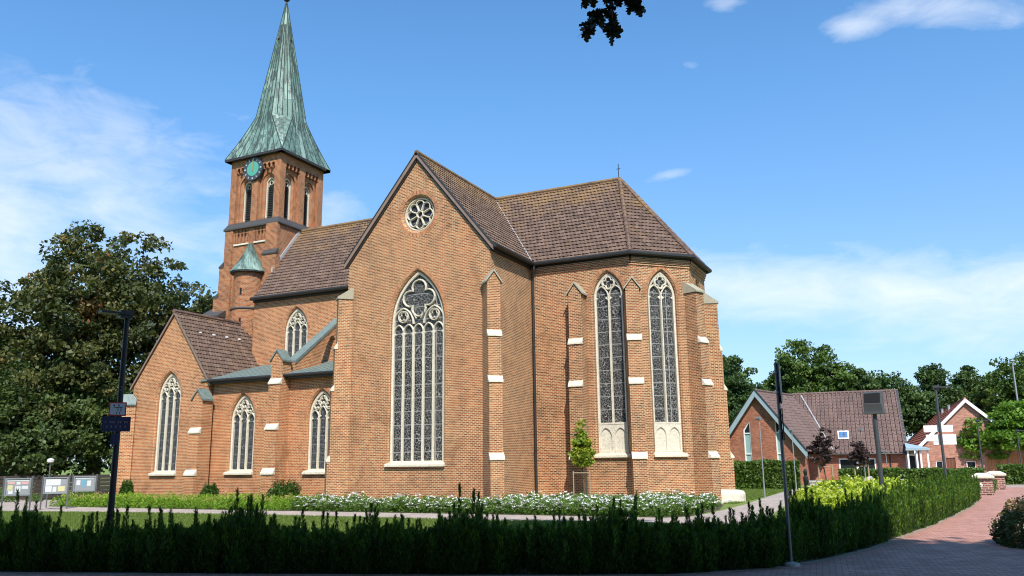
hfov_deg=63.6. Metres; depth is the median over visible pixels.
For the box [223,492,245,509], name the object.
spirea bush
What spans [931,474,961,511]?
yew bush
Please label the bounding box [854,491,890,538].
yew bush
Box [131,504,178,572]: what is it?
yew bush
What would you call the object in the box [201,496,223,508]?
spirea bush
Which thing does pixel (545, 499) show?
rose bush
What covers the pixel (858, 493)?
hydrangea bush
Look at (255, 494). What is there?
spirea bush
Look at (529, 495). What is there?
rose bush
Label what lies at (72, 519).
grass
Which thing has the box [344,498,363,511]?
rose bush
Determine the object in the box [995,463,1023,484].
beech hedge
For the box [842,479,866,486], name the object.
hydrangea bush
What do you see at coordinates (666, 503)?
rose bush
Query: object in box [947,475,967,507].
yew bush
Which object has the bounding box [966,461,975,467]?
window
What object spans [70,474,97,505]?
notice board
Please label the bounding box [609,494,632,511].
rose bush
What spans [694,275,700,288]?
tracery window
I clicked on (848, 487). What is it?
hydrangea bush
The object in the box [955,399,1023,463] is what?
maple tree
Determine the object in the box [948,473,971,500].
yew bush
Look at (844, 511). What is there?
yew bush
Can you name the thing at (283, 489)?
conifer bush
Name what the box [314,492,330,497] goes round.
rose bush
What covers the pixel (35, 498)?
garden bush
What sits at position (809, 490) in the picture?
hydrangea bush
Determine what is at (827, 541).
yew bush
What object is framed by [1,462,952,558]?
ground
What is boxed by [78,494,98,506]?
spirea bush
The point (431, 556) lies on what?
yew bush
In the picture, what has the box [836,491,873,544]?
yew bush
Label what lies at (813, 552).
yew bush
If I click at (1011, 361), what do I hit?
light mast
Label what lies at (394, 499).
rose bush
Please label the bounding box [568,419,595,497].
young tree
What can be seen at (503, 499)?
rose bush
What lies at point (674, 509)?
rose bush
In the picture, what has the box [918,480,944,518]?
yew bush
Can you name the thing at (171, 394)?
tracery window
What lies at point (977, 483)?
yew bush
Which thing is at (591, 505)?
rose bush
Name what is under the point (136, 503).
spirea bush
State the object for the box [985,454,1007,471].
door
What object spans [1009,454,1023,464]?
door
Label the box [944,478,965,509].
yew bush
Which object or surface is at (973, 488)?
yew bush
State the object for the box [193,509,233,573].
yew bush
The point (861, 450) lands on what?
copper beech
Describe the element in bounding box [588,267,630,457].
tracery window
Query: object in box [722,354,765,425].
oak tree
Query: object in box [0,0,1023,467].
sky
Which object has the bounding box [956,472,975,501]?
yew bush
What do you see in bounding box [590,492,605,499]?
rose bush
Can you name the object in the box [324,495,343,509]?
rose bush
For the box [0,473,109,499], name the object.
wooden fence
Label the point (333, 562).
yew bush
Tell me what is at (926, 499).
yew bush
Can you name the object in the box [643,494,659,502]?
rose bush
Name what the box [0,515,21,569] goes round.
yew bush
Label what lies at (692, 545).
yew bush
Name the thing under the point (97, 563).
yew bush
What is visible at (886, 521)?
yew bush
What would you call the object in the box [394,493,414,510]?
rose bush
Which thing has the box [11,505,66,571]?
yew bush
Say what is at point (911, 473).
beech hedge
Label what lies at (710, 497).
rose bush
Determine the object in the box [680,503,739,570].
yew bush
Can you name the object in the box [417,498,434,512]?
rose bush
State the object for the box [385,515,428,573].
yew bush
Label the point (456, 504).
rose bush
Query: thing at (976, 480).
yew bush
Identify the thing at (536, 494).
rose bush
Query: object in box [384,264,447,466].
tracery window
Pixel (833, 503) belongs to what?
hydrangea bush
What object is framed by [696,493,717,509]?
rose bush
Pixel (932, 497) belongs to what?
yew bush
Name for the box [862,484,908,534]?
yew bush
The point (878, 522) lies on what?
yew bush
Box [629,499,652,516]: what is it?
rose bush
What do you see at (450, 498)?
rose bush
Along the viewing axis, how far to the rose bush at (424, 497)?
34.76 m
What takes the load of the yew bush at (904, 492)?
on the hedge soil at (524, 572)
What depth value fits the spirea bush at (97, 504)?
41.56 m
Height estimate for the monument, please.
1.560 m
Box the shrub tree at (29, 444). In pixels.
[0,359,133,478]
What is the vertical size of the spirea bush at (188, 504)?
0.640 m
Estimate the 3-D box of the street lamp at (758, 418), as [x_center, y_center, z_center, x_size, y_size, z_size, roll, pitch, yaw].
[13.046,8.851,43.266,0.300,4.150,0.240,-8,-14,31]
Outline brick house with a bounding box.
[905,397,1023,472]
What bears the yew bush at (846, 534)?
on the hedge soil at (524, 572)
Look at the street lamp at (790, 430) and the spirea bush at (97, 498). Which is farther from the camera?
the street lamp at (790, 430)
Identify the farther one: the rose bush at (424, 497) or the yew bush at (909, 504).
the rose bush at (424, 497)
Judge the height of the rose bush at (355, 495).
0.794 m
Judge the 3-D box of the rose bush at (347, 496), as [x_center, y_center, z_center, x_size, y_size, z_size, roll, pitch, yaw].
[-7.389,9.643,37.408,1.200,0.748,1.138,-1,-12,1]
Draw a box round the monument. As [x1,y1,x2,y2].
[801,469,808,497]
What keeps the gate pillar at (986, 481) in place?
on the road
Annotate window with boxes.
[148,367,182,475]
[223,388,257,474]
[281,303,309,356]
[302,384,329,473]
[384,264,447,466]
[397,190,438,236]
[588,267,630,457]
[644,266,688,456]
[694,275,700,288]
[743,421,751,460]
[774,420,780,459]
[839,458,875,468]
[936,461,942,467]
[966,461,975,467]
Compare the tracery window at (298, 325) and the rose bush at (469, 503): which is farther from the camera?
the tracery window at (298, 325)
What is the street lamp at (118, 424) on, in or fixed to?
on the hedge soil at (524, 572)
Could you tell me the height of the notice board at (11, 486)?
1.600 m
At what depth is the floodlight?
31.28 m
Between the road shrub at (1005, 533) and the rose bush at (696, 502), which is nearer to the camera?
the road shrub at (1005, 533)
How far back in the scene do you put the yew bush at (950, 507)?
27.48 m
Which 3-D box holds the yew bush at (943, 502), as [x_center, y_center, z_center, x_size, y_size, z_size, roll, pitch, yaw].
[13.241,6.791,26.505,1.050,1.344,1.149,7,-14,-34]
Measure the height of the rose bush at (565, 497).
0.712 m
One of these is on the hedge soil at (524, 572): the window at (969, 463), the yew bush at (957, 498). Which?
the yew bush at (957, 498)
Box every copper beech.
[805,426,838,479]
[847,441,870,477]
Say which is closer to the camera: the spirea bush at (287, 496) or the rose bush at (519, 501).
the rose bush at (519, 501)
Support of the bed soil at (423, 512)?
on the ground at (725, 506)
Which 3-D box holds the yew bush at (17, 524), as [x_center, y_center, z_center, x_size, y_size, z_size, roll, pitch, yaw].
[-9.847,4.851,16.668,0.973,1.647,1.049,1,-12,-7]
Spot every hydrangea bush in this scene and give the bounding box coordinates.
[789,487,827,506]
[800,483,832,501]
[810,476,846,489]
[811,489,844,509]
[819,485,856,505]
[827,481,859,491]
[835,489,861,505]
[836,474,863,481]
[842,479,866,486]
[844,476,873,486]
[847,482,890,501]
[848,486,879,500]
[861,481,889,487]
[866,478,895,486]
[890,477,913,489]
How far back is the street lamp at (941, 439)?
36.88 m
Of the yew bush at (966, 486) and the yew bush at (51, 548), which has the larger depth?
the yew bush at (966, 486)
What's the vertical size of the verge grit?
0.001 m
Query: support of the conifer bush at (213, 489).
on the bed soil at (423, 512)
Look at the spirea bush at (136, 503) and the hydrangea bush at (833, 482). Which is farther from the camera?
the spirea bush at (136, 503)
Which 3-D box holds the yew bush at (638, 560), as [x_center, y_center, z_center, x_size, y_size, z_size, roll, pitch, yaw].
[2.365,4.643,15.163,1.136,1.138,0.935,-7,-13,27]
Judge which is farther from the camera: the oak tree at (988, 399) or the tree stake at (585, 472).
the oak tree at (988, 399)
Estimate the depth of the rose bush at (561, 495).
35.54 m
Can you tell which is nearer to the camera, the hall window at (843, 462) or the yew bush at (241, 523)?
the yew bush at (241, 523)
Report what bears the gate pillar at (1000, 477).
on the road
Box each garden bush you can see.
[0,488,15,501]
[28,493,43,501]
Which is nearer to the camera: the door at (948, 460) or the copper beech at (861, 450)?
the copper beech at (861, 450)
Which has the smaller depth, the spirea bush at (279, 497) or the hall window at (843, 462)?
the spirea bush at (279, 497)
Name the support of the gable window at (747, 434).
in the parish hall
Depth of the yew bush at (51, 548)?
16.12 m
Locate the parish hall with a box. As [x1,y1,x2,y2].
[729,389,929,484]
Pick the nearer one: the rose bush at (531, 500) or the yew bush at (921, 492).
the yew bush at (921, 492)
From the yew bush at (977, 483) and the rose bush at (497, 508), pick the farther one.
the yew bush at (977, 483)
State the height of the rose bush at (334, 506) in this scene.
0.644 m
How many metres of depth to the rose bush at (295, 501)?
36.41 m
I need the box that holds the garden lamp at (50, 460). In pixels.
[45,458,53,507]
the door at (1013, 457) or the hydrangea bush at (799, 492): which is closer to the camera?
the hydrangea bush at (799, 492)
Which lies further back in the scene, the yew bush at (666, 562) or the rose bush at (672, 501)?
the rose bush at (672, 501)
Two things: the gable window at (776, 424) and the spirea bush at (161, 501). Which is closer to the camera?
the spirea bush at (161, 501)
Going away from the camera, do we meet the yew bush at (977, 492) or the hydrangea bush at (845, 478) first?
the yew bush at (977, 492)
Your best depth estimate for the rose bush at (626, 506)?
30.01 m
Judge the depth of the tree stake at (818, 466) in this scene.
54.96 m
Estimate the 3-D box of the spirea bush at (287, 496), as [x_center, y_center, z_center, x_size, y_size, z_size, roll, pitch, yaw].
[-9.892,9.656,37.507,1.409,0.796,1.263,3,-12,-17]
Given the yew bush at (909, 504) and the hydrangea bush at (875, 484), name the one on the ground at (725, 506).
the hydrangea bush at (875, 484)
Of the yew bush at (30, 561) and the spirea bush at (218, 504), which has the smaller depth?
the yew bush at (30, 561)
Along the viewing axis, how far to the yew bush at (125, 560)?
16.01 m
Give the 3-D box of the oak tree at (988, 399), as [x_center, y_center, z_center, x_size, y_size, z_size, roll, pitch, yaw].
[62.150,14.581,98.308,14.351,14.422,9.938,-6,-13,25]
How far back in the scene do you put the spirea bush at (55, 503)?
42.97 m
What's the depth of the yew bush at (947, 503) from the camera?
27.06 m
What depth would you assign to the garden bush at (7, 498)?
48.78 m
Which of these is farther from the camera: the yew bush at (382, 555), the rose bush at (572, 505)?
the rose bush at (572, 505)
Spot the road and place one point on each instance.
(963, 544)
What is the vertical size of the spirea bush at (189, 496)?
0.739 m
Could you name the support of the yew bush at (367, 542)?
on the hedge soil at (524, 572)
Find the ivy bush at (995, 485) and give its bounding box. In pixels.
[991,474,997,492]
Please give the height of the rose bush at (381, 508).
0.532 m
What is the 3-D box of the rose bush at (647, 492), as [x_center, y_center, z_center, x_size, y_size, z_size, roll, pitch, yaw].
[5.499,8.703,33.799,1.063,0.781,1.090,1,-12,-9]
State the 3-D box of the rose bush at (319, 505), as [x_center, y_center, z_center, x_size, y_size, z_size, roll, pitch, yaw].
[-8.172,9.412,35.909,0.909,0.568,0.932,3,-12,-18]
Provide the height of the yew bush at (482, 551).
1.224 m
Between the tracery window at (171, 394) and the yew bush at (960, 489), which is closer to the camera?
the yew bush at (960, 489)
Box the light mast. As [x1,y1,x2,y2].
[1009,360,1017,400]
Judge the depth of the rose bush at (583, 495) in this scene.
35.99 m
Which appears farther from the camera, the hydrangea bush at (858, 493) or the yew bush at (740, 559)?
the hydrangea bush at (858, 493)
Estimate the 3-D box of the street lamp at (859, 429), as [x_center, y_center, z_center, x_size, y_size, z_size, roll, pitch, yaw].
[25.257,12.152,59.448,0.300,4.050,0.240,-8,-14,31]
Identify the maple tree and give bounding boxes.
[0,219,217,493]
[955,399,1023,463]
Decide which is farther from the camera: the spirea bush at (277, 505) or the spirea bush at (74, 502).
the spirea bush at (74, 502)
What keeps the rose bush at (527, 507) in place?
on the bed soil at (423, 512)
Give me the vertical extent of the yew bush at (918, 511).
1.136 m
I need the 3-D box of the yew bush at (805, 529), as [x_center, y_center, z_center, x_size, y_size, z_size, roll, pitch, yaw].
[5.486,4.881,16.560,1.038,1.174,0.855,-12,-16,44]
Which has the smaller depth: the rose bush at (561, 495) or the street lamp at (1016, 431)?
the rose bush at (561, 495)
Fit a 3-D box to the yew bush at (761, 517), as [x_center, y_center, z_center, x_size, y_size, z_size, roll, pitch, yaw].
[4.815,4.731,15.974,1.241,1.241,1.052,0,-12,-6]
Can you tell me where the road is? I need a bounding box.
[0,487,1023,575]
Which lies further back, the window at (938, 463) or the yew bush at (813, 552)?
the window at (938, 463)
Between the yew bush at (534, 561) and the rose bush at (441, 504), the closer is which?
the yew bush at (534, 561)
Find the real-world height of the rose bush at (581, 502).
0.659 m
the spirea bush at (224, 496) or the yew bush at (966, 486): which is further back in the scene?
the spirea bush at (224, 496)
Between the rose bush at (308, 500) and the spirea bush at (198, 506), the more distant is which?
the spirea bush at (198, 506)
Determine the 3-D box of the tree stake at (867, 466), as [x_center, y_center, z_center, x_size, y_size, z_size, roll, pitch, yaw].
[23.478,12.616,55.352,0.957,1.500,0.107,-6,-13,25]
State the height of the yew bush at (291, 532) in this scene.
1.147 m
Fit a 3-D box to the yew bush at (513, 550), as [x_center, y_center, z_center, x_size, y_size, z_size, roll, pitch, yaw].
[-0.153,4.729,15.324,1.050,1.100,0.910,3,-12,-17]
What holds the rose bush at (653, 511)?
on the bed soil at (423, 512)
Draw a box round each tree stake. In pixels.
[573,471,590,496]
[817,465,833,479]
[853,465,869,479]
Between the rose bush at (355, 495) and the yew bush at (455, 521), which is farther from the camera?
the rose bush at (355, 495)
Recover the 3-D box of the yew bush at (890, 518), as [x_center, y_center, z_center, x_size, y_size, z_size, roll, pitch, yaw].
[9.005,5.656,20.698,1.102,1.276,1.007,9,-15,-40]
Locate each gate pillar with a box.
[972,473,994,495]
[987,471,1005,489]
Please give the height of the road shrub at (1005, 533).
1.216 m
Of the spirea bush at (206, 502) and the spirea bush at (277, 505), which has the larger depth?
the spirea bush at (206, 502)
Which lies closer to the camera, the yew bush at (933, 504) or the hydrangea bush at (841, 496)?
the yew bush at (933, 504)
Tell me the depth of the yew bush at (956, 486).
30.65 m
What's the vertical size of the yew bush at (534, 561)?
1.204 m
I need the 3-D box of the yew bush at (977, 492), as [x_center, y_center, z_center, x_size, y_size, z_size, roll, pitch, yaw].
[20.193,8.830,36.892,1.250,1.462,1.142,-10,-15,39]
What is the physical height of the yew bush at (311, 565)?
1.224 m
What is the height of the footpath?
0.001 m
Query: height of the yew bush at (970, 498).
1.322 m
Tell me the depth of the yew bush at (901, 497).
21.90 m
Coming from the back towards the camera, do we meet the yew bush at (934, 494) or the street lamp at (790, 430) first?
the street lamp at (790, 430)
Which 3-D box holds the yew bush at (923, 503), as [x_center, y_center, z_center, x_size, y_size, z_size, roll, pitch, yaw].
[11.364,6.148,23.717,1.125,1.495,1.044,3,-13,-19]
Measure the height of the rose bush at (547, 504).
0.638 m
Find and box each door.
[905,454,916,468]
[946,458,955,468]
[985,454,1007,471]
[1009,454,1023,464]
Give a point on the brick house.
(957, 413)
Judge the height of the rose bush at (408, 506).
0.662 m
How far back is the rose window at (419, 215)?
40.39 m
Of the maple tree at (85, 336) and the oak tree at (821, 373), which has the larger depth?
the oak tree at (821, 373)
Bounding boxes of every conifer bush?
[119,479,133,493]
[200,482,218,499]
[266,479,301,506]
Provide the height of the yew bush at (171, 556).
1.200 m
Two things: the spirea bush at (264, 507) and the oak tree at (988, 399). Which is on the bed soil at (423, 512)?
the spirea bush at (264, 507)
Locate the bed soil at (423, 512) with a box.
[62,504,723,516]
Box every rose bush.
[289,495,310,509]
[301,495,326,510]
[313,497,332,510]
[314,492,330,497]
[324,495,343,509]
[329,496,349,510]
[337,493,356,507]
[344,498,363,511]
[351,491,367,507]
[358,496,379,511]
[376,499,394,511]
[382,495,400,509]
[388,493,411,512]
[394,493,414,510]
[401,497,422,512]
[411,494,430,509]
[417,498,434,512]
[423,494,443,511]
[433,498,452,512]
[439,495,457,510]
[449,497,467,512]
[463,496,487,512]
[481,495,503,514]
[488,494,510,512]
[500,499,521,513]
[504,497,522,512]
[509,493,525,499]
[518,492,532,497]
[520,499,539,514]
[521,498,533,512]
[526,491,542,496]
[533,497,551,512]
[533,499,557,514]
[548,495,566,506]
[549,498,572,515]
[550,491,570,497]
[566,498,591,515]
[573,492,589,498]
[573,497,592,512]
[582,498,608,516]
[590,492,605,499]
[592,495,609,503]
[604,499,630,515]
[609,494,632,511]
[628,496,648,514]
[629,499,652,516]
[637,491,652,500]
[637,492,657,500]
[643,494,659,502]
[648,498,673,515]
[649,500,671,516]
[650,490,664,496]
[659,496,679,513]
[662,489,681,496]
[668,501,688,515]
[669,495,697,513]
[673,494,701,512]
[693,499,711,509]
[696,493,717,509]
[697,493,715,507]
[699,492,722,506]
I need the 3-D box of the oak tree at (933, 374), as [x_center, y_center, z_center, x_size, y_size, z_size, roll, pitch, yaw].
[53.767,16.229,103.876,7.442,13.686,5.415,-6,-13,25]
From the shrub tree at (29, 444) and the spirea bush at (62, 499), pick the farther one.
the shrub tree at (29, 444)
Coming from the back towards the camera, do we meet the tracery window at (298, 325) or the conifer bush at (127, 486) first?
the tracery window at (298, 325)
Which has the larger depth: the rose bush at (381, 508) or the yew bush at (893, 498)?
the rose bush at (381, 508)
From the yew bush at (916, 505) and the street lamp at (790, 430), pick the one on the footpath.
the street lamp at (790, 430)
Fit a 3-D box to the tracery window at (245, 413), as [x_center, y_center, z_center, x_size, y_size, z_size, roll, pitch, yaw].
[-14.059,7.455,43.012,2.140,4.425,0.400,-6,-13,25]
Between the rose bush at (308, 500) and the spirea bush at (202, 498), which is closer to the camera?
the rose bush at (308, 500)
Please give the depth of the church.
40.45 m
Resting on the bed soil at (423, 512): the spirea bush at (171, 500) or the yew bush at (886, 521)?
the spirea bush at (171, 500)
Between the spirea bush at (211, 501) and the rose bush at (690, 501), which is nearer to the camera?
the rose bush at (690, 501)
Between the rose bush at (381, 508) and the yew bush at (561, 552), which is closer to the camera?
the yew bush at (561, 552)
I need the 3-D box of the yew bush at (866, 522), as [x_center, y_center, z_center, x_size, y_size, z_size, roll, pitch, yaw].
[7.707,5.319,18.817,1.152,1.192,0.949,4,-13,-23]
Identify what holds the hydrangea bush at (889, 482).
on the ground at (725, 506)
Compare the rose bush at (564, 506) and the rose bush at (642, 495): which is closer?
the rose bush at (564, 506)
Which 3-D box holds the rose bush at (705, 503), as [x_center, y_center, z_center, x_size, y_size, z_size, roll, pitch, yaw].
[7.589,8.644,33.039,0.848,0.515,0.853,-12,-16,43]
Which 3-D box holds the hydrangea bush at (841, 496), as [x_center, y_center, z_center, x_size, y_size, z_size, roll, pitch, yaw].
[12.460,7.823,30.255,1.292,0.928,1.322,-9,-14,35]
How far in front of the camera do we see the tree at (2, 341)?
57.77 m
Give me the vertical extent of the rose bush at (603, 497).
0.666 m
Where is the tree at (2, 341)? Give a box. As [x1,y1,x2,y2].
[0,313,55,487]
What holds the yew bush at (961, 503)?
on the hedge soil at (524, 572)
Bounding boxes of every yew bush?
[0,488,52,571]
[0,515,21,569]
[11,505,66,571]
[38,514,89,571]
[58,508,109,571]
[77,510,128,571]
[100,504,152,571]
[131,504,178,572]
[153,508,200,573]
[174,507,227,572]
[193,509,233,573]
[218,487,267,573]
[244,516,295,573]
[262,512,321,573]
[288,508,344,573]
[315,509,361,573]
[337,501,388,573]
[362,510,414,573]
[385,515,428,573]
[411,514,462,574]
[432,482,487,574]
[456,508,510,573]
[478,513,529,574]
[519,506,565,573]
[539,511,591,573]
[560,512,616,574]
[586,489,644,573]
[614,509,665,573]
[637,507,686,574]
[666,503,718,572]
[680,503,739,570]
[710,504,759,569]
[731,500,785,567]
[735,500,793,565]
[757,497,802,562]
[768,504,812,560]
[773,509,823,558]
[781,483,837,556]
[819,501,842,555]
[821,503,851,552]
[823,500,859,551]
[831,501,861,548]
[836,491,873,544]
[836,496,874,548]
[844,488,885,544]
[851,492,889,541]
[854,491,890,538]
[855,482,899,536]
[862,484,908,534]
[867,484,903,536]
[868,483,913,532]
[871,488,893,537]
[875,481,910,533]
[882,485,914,530]
[895,476,928,524]
[895,490,921,528]
[896,479,933,525]
[900,476,929,528]
[906,497,918,530]
[908,477,940,523]
[912,479,944,519]
[914,479,946,519]
[917,482,941,520]
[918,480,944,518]
[919,477,952,517]
[919,488,936,524]
[924,477,957,515]
[926,478,951,517]
[928,477,960,513]
[929,475,962,509]
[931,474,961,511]
[935,473,963,510]
[937,473,968,507]
[938,476,959,512]
[938,476,966,509]
[940,474,972,507]
[942,472,968,505]
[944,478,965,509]
[946,474,975,504]
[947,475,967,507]
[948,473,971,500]
[953,469,973,504]
[953,470,979,501]
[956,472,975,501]
[970,469,981,498]
[970,475,980,499]
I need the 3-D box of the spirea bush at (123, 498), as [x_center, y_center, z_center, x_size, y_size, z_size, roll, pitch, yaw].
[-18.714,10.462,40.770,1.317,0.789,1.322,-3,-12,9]
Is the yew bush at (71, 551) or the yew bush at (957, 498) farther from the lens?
the yew bush at (957, 498)
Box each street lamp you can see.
[98,310,133,529]
[755,417,765,497]
[788,429,796,489]
[858,428,865,477]
[923,385,956,476]
[975,420,987,467]
[1015,430,1023,464]
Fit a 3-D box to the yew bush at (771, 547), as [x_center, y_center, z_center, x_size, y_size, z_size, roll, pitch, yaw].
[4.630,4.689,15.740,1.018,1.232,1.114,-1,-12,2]
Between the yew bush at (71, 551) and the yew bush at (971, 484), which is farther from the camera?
the yew bush at (971, 484)
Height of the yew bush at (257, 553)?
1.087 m
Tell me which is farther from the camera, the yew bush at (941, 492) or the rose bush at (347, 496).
the rose bush at (347, 496)
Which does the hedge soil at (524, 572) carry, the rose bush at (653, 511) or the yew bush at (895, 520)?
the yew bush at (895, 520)
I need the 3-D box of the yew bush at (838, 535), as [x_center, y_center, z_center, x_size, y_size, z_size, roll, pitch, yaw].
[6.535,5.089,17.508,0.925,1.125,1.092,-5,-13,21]
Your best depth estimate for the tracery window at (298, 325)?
48.30 m
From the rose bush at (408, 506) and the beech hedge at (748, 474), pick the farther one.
the beech hedge at (748, 474)
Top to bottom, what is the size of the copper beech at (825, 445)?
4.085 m
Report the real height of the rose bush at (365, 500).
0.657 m
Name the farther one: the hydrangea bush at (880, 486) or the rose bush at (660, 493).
the rose bush at (660, 493)
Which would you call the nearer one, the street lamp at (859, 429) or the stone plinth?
the stone plinth
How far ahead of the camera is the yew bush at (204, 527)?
15.72 m
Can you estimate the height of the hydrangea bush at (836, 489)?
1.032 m
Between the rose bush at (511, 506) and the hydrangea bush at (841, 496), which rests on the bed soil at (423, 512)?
the rose bush at (511, 506)
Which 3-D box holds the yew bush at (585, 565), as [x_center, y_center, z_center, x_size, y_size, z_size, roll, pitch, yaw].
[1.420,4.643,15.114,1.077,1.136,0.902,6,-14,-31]
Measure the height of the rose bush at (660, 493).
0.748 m
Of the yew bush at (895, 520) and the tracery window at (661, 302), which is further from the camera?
the tracery window at (661, 302)
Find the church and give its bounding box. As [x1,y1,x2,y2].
[110,0,745,505]
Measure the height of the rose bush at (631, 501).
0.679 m
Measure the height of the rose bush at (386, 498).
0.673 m
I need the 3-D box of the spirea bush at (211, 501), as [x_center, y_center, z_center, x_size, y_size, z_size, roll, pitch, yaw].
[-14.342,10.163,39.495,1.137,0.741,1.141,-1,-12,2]
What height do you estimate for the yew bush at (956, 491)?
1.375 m
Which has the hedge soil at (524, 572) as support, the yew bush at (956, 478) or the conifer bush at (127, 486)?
the yew bush at (956, 478)
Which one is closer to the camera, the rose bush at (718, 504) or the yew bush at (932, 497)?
the yew bush at (932, 497)
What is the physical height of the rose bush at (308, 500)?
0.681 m
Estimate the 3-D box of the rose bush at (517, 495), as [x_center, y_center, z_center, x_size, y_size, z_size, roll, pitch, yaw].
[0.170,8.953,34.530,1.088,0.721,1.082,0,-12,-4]
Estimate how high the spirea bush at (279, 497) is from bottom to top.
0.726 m
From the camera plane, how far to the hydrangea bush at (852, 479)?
37.47 m
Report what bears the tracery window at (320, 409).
in the church
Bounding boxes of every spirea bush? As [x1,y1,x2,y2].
[50,495,69,505]
[55,492,81,506]
[68,495,87,506]
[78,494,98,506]
[87,495,107,506]
[88,493,107,504]
[99,495,119,506]
[115,494,132,506]
[118,492,142,507]
[131,494,154,507]
[140,492,163,508]
[152,491,178,508]
[163,496,184,508]
[176,496,197,508]
[178,492,203,507]
[189,493,211,507]
[190,497,210,508]
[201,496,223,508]
[202,494,223,507]
[213,493,239,509]
[217,491,241,507]
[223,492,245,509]
[239,494,262,508]
[245,490,265,506]
[254,496,274,509]
[266,494,290,508]
[267,498,288,510]
[282,492,302,508]
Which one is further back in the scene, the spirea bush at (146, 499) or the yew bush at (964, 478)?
the spirea bush at (146, 499)
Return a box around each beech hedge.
[734,459,800,489]
[838,466,984,483]
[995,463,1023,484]
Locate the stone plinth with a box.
[808,480,821,485]
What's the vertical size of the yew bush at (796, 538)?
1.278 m
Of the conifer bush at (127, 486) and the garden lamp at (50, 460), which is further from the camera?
the conifer bush at (127, 486)
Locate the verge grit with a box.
[0,499,980,575]
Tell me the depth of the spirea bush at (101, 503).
41.24 m
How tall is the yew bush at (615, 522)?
1.512 m
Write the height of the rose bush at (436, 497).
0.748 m
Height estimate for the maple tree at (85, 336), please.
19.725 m
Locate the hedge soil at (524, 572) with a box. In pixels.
[0,515,951,574]
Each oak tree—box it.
[579,0,645,45]
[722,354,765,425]
[761,339,858,393]
[831,367,944,436]
[913,363,969,409]
[945,364,985,410]
[964,350,1023,412]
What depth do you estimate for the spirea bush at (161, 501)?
39.48 m
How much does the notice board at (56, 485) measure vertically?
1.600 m
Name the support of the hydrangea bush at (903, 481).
on the ground at (725, 506)
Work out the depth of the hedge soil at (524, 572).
15.32 m
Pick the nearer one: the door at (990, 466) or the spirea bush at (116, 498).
the spirea bush at (116, 498)
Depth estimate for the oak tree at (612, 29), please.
9.77 m
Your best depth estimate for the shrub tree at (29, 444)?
53.01 m
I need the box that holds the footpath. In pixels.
[0,486,804,522]
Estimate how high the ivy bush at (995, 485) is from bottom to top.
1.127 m
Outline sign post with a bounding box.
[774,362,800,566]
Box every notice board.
[0,476,33,510]
[39,475,70,509]
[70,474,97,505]
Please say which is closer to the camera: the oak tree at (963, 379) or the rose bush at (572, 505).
the rose bush at (572, 505)
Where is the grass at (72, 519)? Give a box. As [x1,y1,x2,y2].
[2,488,791,532]
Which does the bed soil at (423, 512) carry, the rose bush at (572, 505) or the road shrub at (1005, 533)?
the rose bush at (572, 505)
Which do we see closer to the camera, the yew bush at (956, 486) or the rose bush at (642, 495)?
the yew bush at (956, 486)
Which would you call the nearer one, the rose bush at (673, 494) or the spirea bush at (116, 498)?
the rose bush at (673, 494)
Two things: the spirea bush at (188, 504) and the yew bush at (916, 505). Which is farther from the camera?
the spirea bush at (188, 504)
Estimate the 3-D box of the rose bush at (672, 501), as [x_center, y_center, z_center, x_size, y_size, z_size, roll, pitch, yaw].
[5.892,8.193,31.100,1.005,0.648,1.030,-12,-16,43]
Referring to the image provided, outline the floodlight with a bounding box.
[863,391,885,487]
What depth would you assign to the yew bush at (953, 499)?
27.84 m
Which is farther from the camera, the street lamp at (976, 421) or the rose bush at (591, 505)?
the street lamp at (976, 421)
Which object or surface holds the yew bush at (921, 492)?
on the hedge soil at (524, 572)
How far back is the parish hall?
65.66 m
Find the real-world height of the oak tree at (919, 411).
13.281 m
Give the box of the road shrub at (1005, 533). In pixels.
[988,494,1023,548]
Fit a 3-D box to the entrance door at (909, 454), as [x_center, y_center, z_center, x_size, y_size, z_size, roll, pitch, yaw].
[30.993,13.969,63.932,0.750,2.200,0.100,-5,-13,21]
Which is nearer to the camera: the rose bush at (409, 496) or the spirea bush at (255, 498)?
the rose bush at (409, 496)
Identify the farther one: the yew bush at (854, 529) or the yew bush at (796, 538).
the yew bush at (854, 529)

